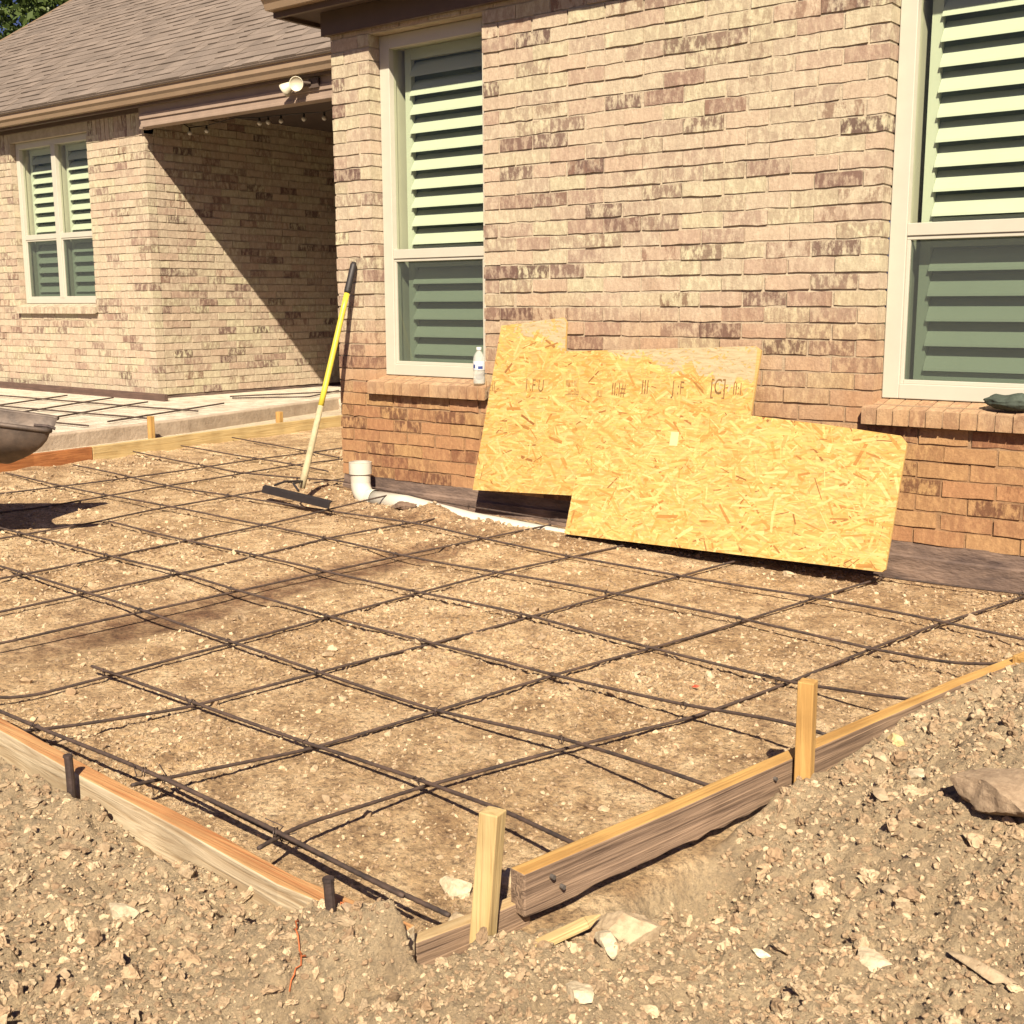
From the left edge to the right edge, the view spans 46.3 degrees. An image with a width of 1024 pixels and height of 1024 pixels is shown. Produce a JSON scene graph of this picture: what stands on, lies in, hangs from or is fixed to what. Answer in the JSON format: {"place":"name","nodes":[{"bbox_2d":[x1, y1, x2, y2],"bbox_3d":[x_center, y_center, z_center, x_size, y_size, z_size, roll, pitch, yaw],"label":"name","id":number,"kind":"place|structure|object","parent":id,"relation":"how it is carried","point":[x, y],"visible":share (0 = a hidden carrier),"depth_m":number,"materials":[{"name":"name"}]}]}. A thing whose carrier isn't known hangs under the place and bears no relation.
{"place":"outdoors","nodes":[
{"label":"outdoors","id":0,"kind":"place"},
{"bbox_2d":[0,320,1023,1023],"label":"ground","id":1,"kind":"structure","parent":0,"point":[684,876],"depth_m":3.05,"materials":[{"name":"brown soil"}]},
{"bbox_2d":[0,408,58,463],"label":"wheelbarrow","id":2,"kind":"object","parent":1,"relation":"on","point":[23,434],"visible":1,"depth_m":5.17,"materials":[{"name":"metal"}]},
{"bbox_2d":[0,0,68,39],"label":"tree","id":3,"kind":"object","parent":1,"relation":"on","point":[26,11],"visible":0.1,"depth_m":24.53,"materials":[{"name":"green plant"}]},
{"bbox_2d":[0,447,92,471],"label":"form board","id":4,"kind":"object","parent":1,"relation":"on","point":[56,458],"visible":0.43,"depth_m":7.68,"materials":[{"name":"orange wood"}]},
{"bbox_2d":[63,753,75,797],"bbox_3d":[-0.956,0.623,2.594,0.025,0.204,0.021,8,13,38],"label":"steel stake","id":5,"kind":"object","parent":1,"relation":"on","point":[69,772],"visible":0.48,"depth_m":2.58,"materials":[{"name":"metal"}]},
{"bbox_2d":[109,903,138,919],"bbox_3d":[-0.677,0.693,2.081,0.065,0.025,0.040,8,13,38],"label":"stone","id":6,"kind":"object","parent":1,"relation":"on","point":[118,910],"visible":0.97,"depth_m":2.07,"materials":[{"name":"beige stone"}]},
{"bbox_2d":[147,416,154,438],"bbox_3d":[-2.553,-0.531,8.484,0.037,0.295,0.037,6,12,33],"label":"wooden stake","id":7,"kind":"object","parent":1,"relation":"on","point":[151,426],"visible":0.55,"depth_m":8.46,"materials":[{"name":"beige wood"}]},
{"bbox_2d":[0,385,340,432],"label":"patio slab","id":8,"kind":"structure","parent":1,"relation":"on","point":[230,404],"depth_m":10.22,"materials":[{"name":"concrete"}]},
{"bbox_2d":[0,395,67,404],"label":"rebar","id":9,"kind":"object","parent":8,"relation":"on","point":[32,400],"visible":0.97,"depth_m":10.44,"materials":[{"name":"metal"}]},
{"bbox_2d":[26,397,113,411],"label":"rebar","id":10,"kind":"object","parent":8,"relation":"on","point":[69,404],"visible":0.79,"depth_m":10.02,"materials":[{"name":"metal"}]},
{"bbox_2d":[56,422,88,426],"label":"rebar","id":11,"kind":"object","parent":8,"relation":"on","point":[72,424],"visible":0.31,"depth_m":8.40,"materials":[{"name":"metal"}]},
{"bbox_2d":[0,405,146,418],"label":"rebar","id":12,"kind":"object","parent":8,"relation":"on","point":[74,412],"visible":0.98,"depth_m":9.33,"materials":[{"name":"metal"}]},
{"bbox_2d":[0,381,167,401],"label":"trim board","id":13,"kind":"object","parent":8,"relation":"on","point":[94,392],"depth_m":11.30,"materials":[{"name":"brown wood"}]},
{"bbox_2d":[0,395,197,411],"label":"rebar","id":14,"kind":"object","parent":8,"relation":"on","point":[101,403],"visible":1,"depth_m":10.09,"materials":[{"name":"metal"}]},
{"bbox_2d":[59,401,147,416],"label":"rebar","id":15,"kind":"object","parent":8,"relation":"on","point":[102,409],"visible":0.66,"depth_m":9.58,"materials":[{"name":"metal"}]},
{"bbox_2d":[107,402,223,421],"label":"rebar","id":16,"kind":"object","parent":8,"relation":"on","point":[164,412],"visible":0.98,"depth_m":9.23,"materials":[{"name":"metal"}]},
{"bbox_2d":[34,397,340,452],"bbox_3d":[-2.519,-0.572,8.954,0.228,0.254,4.505,5,11,27],"label":"slab edge","id":17,"kind":"object","parent":8,"relation":"attached to","point":[80,438],"visible":0.26,"depth_m":8.85,"materials":[{"name":"concrete"}]},
{"bbox_2d":[232,390,338,398],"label":"rebar","id":18,"kind":"object","parent":8,"relation":"on","point":[281,396],"visible":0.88,"depth_m":10.73,"materials":[{"name":"metal"}]},
{"bbox_2d":[0,447,341,493],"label":"rebar","id":19,"kind":"object","parent":1,"relation":"on","point":[163,472],"visible":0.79,"depth_m":7.32,"materials":[{"name":"metal"}]},
{"bbox_2d":[0,458,342,512],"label":"rebar","id":20,"kind":"object","parent":1,"relation":"on","point":[159,487],"visible":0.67,"depth_m":6.78,"materials":[{"name":"metal"}]},
{"bbox_2d":[0,478,343,538],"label":"rebar","id":21,"kind":"object","parent":1,"relation":"on","point":[141,512],"visible":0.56,"depth_m":6.01,"materials":[{"name":"metal"}]},
{"bbox_2d":[0,495,386,579],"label":"rebar","id":22,"kind":"object","parent":1,"relation":"on","point":[42,570],"visible":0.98,"depth_m":5.37,"materials":[{"name":"metal"}]},
{"bbox_2d":[0,709,404,897],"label":"rebar","id":23,"kind":"object","parent":1,"relation":"on","point":[358,873],"visible":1,"depth_m":2.43,"materials":[{"name":"metal"}]},
{"bbox_2d":[0,718,414,958],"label":"form board","id":24,"kind":"object","parent":1,"relation":"on","point":[164,832],"visible":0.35,"depth_m":2.39,"materials":[{"name":"brown wood"}]},
{"bbox_2d":[90,415,341,459],"bbox_3d":[-1.986,-0.601,9.182,0.053,0.117,2.969,6,12,33],"label":"form board","id":25,"kind":"object","parent":1,"relation":"on","point":[119,450],"visible":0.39,"depth_m":8.78,"materials":[{"name":"brown wood"}]},
{"bbox_2d":[0,518,434,612],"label":"rebar","id":26,"kind":"object","parent":1,"relation":"on","point":[76,595],"visible":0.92,"depth_m":4.86,"materials":[{"name":"metal"}]},
{"bbox_2d":[181,445,328,471],"bbox_3d":[-1.742,-0.361,7.946,1.650,0.040,0.033,9,13,41],"label":"rebar","id":27,"kind":"object","parent":1,"relation":"on","point":[290,463],"visible":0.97,"depth_m":7.90,"materials":[{"name":"metal"}]},
{"bbox_2d":[0,524,550,644],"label":"rebar","id":28,"kind":"object","parent":1,"relation":"on","point":[129,614],"visible":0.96,"depth_m":4.51,"materials":[{"name":"metal"}]},
{"bbox_2d":[275,411,282,422],"bbox_3d":[-1.847,-0.683,9.522,0.045,0.230,0.040,6,12,33],"label":"wooden stake","id":29,"kind":"object","parent":1,"relation":"on","point":[279,416],"visible":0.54,"depth_m":9.49,"materials":[{"name":"beige wood"}]},
{"bbox_2d":[232,437,341,458],"bbox_3d":[-1.613,-0.457,8.494,0.050,0.050,1.364,-10,14,-43],"label":"rebar","id":30,"kind":"object","parent":1,"relation":"on","point":[286,447],"visible":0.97,"depth_m":8.45,"materials":[{"name":"metal"}]},
{"bbox_2d":[289,918,305,991],"bbox_3d":[-0.330,0.679,1.862,0.025,0.036,0.180,-1,10,-7],"label":"string","id":31,"kind":"object","parent":1,"relation":"on","point":[301,956],"visible":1,"depth_m":1.83,"materials":[{"name":"brown"}]},
{"bbox_2d":[262,262,356,508],"bbox_3d":[-0.958,-0.695,6.302,0.583,1.238,0.613,8,13,38],"label":"rake","id":32,"kind":"object","parent":1,"relation":"on","point":[298,497],"visible":1,"depth_m":6.39,"materials":[{"name":"yellow plastic"}]},
{"bbox_2d":[0,542,635,698],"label":"rebar","id":33,"kind":"object","parent":1,"relation":"on","point":[190,654],"visible":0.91,"depth_m":4.00,"materials":[{"name":"metal"}]},
{"bbox_2d":[322,875,335,911],"bbox_3d":[-0.304,0.715,2.002,0.025,0.222,0.021,8,13,38],"label":"steel stake","id":34,"kind":"object","parent":1,"relation":"on","point":[329,891],"visible":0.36,"depth_m":1.98,"materials":[{"name":"black metal"}]},
{"bbox_2d":[90,665,573,843],"bbox_3d":[-0.531,0.553,2.950,1.905,0.077,0.097,9,14,42],"label":"rebar","id":35,"kind":"object","parent":1,"relation":"on","point":[475,800],"visible":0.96,"depth_m":2.86,"materials":[{"name":"metal"}]},
{"bbox_2d":[341,902,351,912],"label":"stone","id":36,"kind":"object","parent":1,"relation":"on","point":[345,906],"visible":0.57,"depth_m":1.98,"materials":[{"name":"beige stone"}]},
{"bbox_2d":[0,565,708,785],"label":"rebar","id":37,"kind":"object","parent":1,"relation":"on","point":[596,748],"visible":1,"depth_m":3.31,"materials":[{"name":"metal"}]},
{"bbox_2d":[22,556,752,731],"bbox_3d":[-0.089,0.366,4.045,0.036,0.082,3.196,9,14,44],"label":"rebar","id":38,"kind":"object","parent":1,"relation":"on","point":[271,684],"visible":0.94,"depth_m":3.62,"materials":[{"name":"metal"}]},
{"bbox_2d":[391,501,416,509],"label":"stone","id":39,"kind":"object","parent":1,"relation":"on","point":[401,505],"visible":0.98,"depth_m":6.17,"materials":[{"name":"brown stone"}]},
{"bbox_2d":[0,527,826,734],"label":"rebar","id":40,"kind":"object","parent":1,"relation":"on","point":[421,640],"visible":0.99,"depth_m":3.78,"materials":[{"name":"metal"}]},
{"bbox_2d":[439,876,471,898],"bbox_3d":[-0.112,0.728,2.324,0.076,0.029,0.047,8,13,38],"label":"stone","id":41,"kind":"object","parent":1,"relation":"on","point":[456,888],"visible":1,"depth_m":2.31,"materials":[{"name":"white stone"}]},
{"bbox_2d":[447,911,464,921],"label":"stone","id":42,"kind":"object","parent":1,"relation":"on","point":[454,915],"visible":0.27,"depth_m":2.18,"materials":[{"name":"beige stone"}]},
{"bbox_2d":[349,460,564,532],"bbox_3d":[-0.232,-0.034,6.070,1.624,0.328,0.136,7,12,37],"label":"drain pipe","id":43,"kind":"object","parent":1,"relation":"on","point":[360,472],"visible":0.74,"depth_m":6.35,"materials":[{"name":"white plastic"}]},
{"bbox_2d":[415,896,529,964],"bbox_3d":[-0.072,0.750,2.110,0.255,0.086,0.034,-9,13,-39],"label":"form board","id":44,"kind":"object","parent":1,"relation":"on","point":[445,939],"visible":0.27,"depth_m":2.07,"materials":[{"name":"brown wood"}]},
{"bbox_2d":[469,806,505,943],"bbox_3d":[-0.042,0.689,2.076,0.055,0.365,0.043,5,11,29],"label":"wooden stake","id":45,"kind":"object","parent":1,"relation":"on","point":[488,863],"visible":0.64,"depth_m":2.05,"materials":[{"name":"brown wood"}]},
{"bbox_2d":[5,472,997,664],"bbox_3d":[-0.792,0.123,5.370,5.895,0.094,0.162,8,13,40],"label":"rebar","id":46,"kind":"object","parent":1,"relation":"on","point":[870,648],"visible":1,"depth_m":4.56,"materials":[{"name":"metal"}]},
{"bbox_2d":[500,868,510,890],"bbox_3d":[-0.001,0.722,2.334,0.065,0.050,0.038,5,11,27],"label":"stake","id":47,"kind":"object","parent":1,"relation":"on","point":[505,880],"visible":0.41,"depth_m":2.32,"materials":[{"name":"black metal"}]},
{"bbox_2d":[130,577,882,786],"bbox_3d":[0.321,0.424,3.709,3.222,0.080,0.056,-10,14,-43],"label":"rebar","id":48,"kind":"object","parent":1,"relation":"on","point":[135,784],"visible":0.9,"depth_m":3.29,"materials":[{"name":"metal"}]},
{"bbox_2d":[159,764,450,917],"bbox_3d":[-0.463,0.644,2.384,0.960,0.031,0.031,9,14,43],"label":"rebar","id":49,"kind":"object","parent":48,"relation":"on","point":[425,904],"visible":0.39,"depth_m":2.14,"materials":[{"name":"metal"}]},
{"bbox_2d":[108,520,909,699],"bbox_3d":[-0.402,0.285,4.484,4.025,0.089,0.159,9,13,42],"label":"rebar","id":50,"kind":"object","parent":1,"relation":"on","point":[646,646],"visible":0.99,"depth_m":4.10,"materials":[{"name":"metal"}]},
{"bbox_2d":[0,0,1023,592],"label":"brick house","id":51,"kind":"structure","parent":1,"relation":"on","point":[458,182],"depth_m":5.74,"materials":[{"name":"brick"}]},
{"bbox_2d":[15,133,98,313],"bbox_3d":[-4.353,-2.766,11.629,1.395,1.651,0.333,8,13,38],"label":"window","id":52,"kind":"structure","parent":51,"relation":"in","point":[52,174],"depth_m":11.68,"materials":[{"name":"plastic"}]},
{"bbox_2d":[184,109,331,134],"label":"string lights","id":53,"kind":"object","parent":51,"relation":"hanging from","point":[268,122],"visible":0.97,"depth_m":9.99,"materials":[{"name":"black plastic"}]},
{"bbox_2d":[279,76,319,96],"bbox_3d":[-1.598,-3.175,8.932,0.345,0.131,0.119,5,11,30],"label":"floodlight","id":54,"kind":"object","parent":51,"relation":"attached to","point":[295,83],"visible":1,"depth_m":8.91,"materials":[{"name":"white plastic"}]},
{"bbox_2d":[367,17,489,400],"bbox_3d":[-0.360,-1.545,6.252,0.834,1.861,0.352,8,13,38],"label":"window","id":55,"kind":"structure","parent":51,"relation":"in","point":[431,78],"depth_m":6.33,"materials":[{"name":"plastic"}]},
{"bbox_2d":[473,347,484,375],"bbox_3d":[-0.167,-0.741,6.057,0.063,0.184,0.063,8,13,38],"label":"water bottle","id":56,"kind":"object","parent":51,"relation":"on","point":[478,365],"visible":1,"depth_m":6.03,"materials":[{"name":"clear plastic"}]},
{"bbox_2d":[861,0,1023,433],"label":"window","id":57,"kind":"structure","parent":51,"relation":"in","point":[954,328],"depth_m":4.67,"materials":[{"name":"plastic"}]},
{"bbox_2d":[983,393,1023,410],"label":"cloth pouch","id":58,"kind":"object","parent":51,"relation":"on","point":[1015,401],"visible":1,"depth_m":4.46,"materials":[{"name":"fabric"}]},
{"bbox_2d":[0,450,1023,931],"bbox_3d":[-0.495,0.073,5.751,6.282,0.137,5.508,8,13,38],"label":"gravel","id":59,"kind":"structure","parent":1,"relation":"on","point":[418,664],"depth_m":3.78,"materials":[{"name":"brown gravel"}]},
{"bbox_2d":[73,464,1023,640],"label":"rebar","id":60,"kind":"object","parent":1,"relation":"on","point":[818,597],"visible":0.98,"depth_m":4.94,"materials":[{"name":"metal"}]},
{"bbox_2d":[535,914,600,946],"bbox_3d":[0.083,0.726,2.056,0.158,0.013,0.022,-21,15,-11],"label":"wood scrap","id":61,"kind":"object","parent":1,"relation":"on","point":[569,930],"visible":0.66,"depth_m":2.05,"materials":[{"name":"brown wood"}]},
{"bbox_2d":[132,451,1023,596],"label":"rebar","id":62,"kind":"object","parent":1,"relation":"on","point":[1021,593],"visible":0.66,"depth_m":5.88,"materials":[{"name":"metal"}]},
{"bbox_2d":[565,981,593,1003],"bbox_3d":[0.108,0.754,1.867,0.036,0.032,0.060,-5,11,-27],"label":"stone","id":63,"kind":"object","parent":1,"relation":"on","point":[582,993],"visible":0.96,"depth_m":1.85,"materials":[{"name":"beige stone"}]},
{"bbox_2d":[594,930,617,959],"bbox_3d":[0.161,0.722,2.013,0.028,0.030,0.076,-4,10,-18],"label":"stone","id":64,"kind":"object","parent":1,"relation":"on","point":[604,938],"visible":0.97,"depth_m":2.00,"materials":[{"name":"beige stone"}]},
{"bbox_2d":[473,318,761,494],"bbox_3d":[0.434,-0.462,5.532,1.517,0.858,0.132,8,13,38],"label":"osb sheet","id":65,"kind":"object","parent":1,"relation":"on","point":[546,385],"visible":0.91,"depth_m":5.68,"materials":[{"name":"yellow wood"}]},
{"bbox_2d":[585,911,661,947],"bbox_3d":[0.189,0.734,2.090,0.136,0.077,0.069,8,13,38],"label":"stone","id":66,"kind":"object","parent":1,"relation":"on","point":[633,929],"visible":0.62,"depth_m":2.07,"materials":[{"name":"beige stone"}]},
{"bbox_2d":[257,595,1023,849],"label":"rebar","id":67,"kind":"object","parent":1,"relation":"on","point":[310,822],"visible":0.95,"depth_m":2.98,"materials":[{"name":"metal"}]},
{"bbox_2d":[565,396,907,571],"bbox_3d":[0.895,-0.138,5.099,1.541,0.634,0.161,8,13,38],"label":"osb sheet","id":68,"kind":"object","parent":1,"relation":"on","point":[733,483],"visible":1,"depth_m":5.05,"materials":[{"name":"yellow wood"}]},
{"bbox_2d":[752,948,770,957],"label":"stone","id":69,"kind":"object","parent":1,"relation":"on","point":[759,953],"visible":1,"depth_m":2.02,"materials":[{"name":"white stone"}]},
{"bbox_2d":[511,657,1014,916],"bbox_3d":[0.835,0.558,2.875,2.219,0.100,0.055,-9,13,-41],"label":"form board","id":70,"kind":"object","parent":1,"relation":"on","point":[557,876],"visible":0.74,"depth_m":2.42,"materials":[{"name":"brown wood"}]},
{"bbox_2d":[794,678,817,781],"bbox_3d":[0.645,0.567,2.643,0.036,0.405,0.036,5,11,29],"label":"wooden stake","id":71,"kind":"object","parent":1,"relation":"on","point":[806,716],"visible":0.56,"depth_m":2.61,"materials":[{"name":"orange wood"}]},
{"bbox_2d":[857,946,891,971],"bbox_3d":[0.588,0.737,1.948,0.046,0.031,0.065,-5,11,-26],"label":"stone","id":72,"kind":"object","parent":1,"relation":"on","point":[870,959],"visible":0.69,"depth_m":1.94,"materials":[{"name":"beige stone"}]},
{"bbox_2d":[872,787,889,801],"bbox_3d":[0.750,0.579,2.437,0.031,0.020,0.062,1,10,6],"label":"stone","id":73,"kind":"object","parent":1,"relation":"on","point":[879,793],"visible":0.98,"depth_m":2.43,"materials":[{"name":"beige stone"}]},
{"bbox_2d":[873,752,891,763],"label":"stone","id":74,"kind":"object","parent":1,"relation":"on","point":[883,757],"visible":1,"depth_m":2.64,"materials":[{"name":"beige stone"}]},
{"bbox_2d":[881,884,900,894],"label":"stone","id":75,"kind":"object","parent":1,"relation":"on","point":[889,889],"visible":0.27,"depth_m":2.14,"materials":[{"name":"beige stone"}]},
{"bbox_2d":[886,733,904,746],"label":"stone","id":76,"kind":"object","parent":1,"relation":"on","point":[898,740],"visible":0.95,"depth_m":2.77,"materials":[{"name":"yellow stone"}]},
{"bbox_2d":[908,768,924,778],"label":"stone","id":77,"kind":"object","parent":1,"relation":"on","point":[915,773],"visible":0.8,"depth_m":2.50,"materials":[{"name":"beige stone"}]},
{"bbox_2d":[948,950,1019,984],"bbox_3d":[0.732,0.711,1.871,0.028,0.017,0.128,-5,11,-24],"label":"stone","id":78,"kind":"object","parent":1,"relation":"on","point":[989,973],"visible":0.98,"depth_m":1.86,"materials":[{"name":"beige stone"}]},
{"bbox_2d":[949,768,1023,817],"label":"stone","id":79,"kind":"object","parent":1,"relation":"on","point":[996,791],"visible":1,"depth_m":2.26,"materials":[{"name":"brown stone"}]},
{"bbox_2d":[1012,651,1023,664],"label":"form board","id":80,"kind":"object","parent":1,"relation":"on","point":[1018,658],"visible":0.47,"depth_m":3.37,"materials":[{"name":"beige wood"}]},
{"bbox_2d":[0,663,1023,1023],"bbox_3d":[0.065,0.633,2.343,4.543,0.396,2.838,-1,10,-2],"label":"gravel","id":81,"kind":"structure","parent":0,"point":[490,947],"depth_m":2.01,"materials":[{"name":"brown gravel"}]}
]}

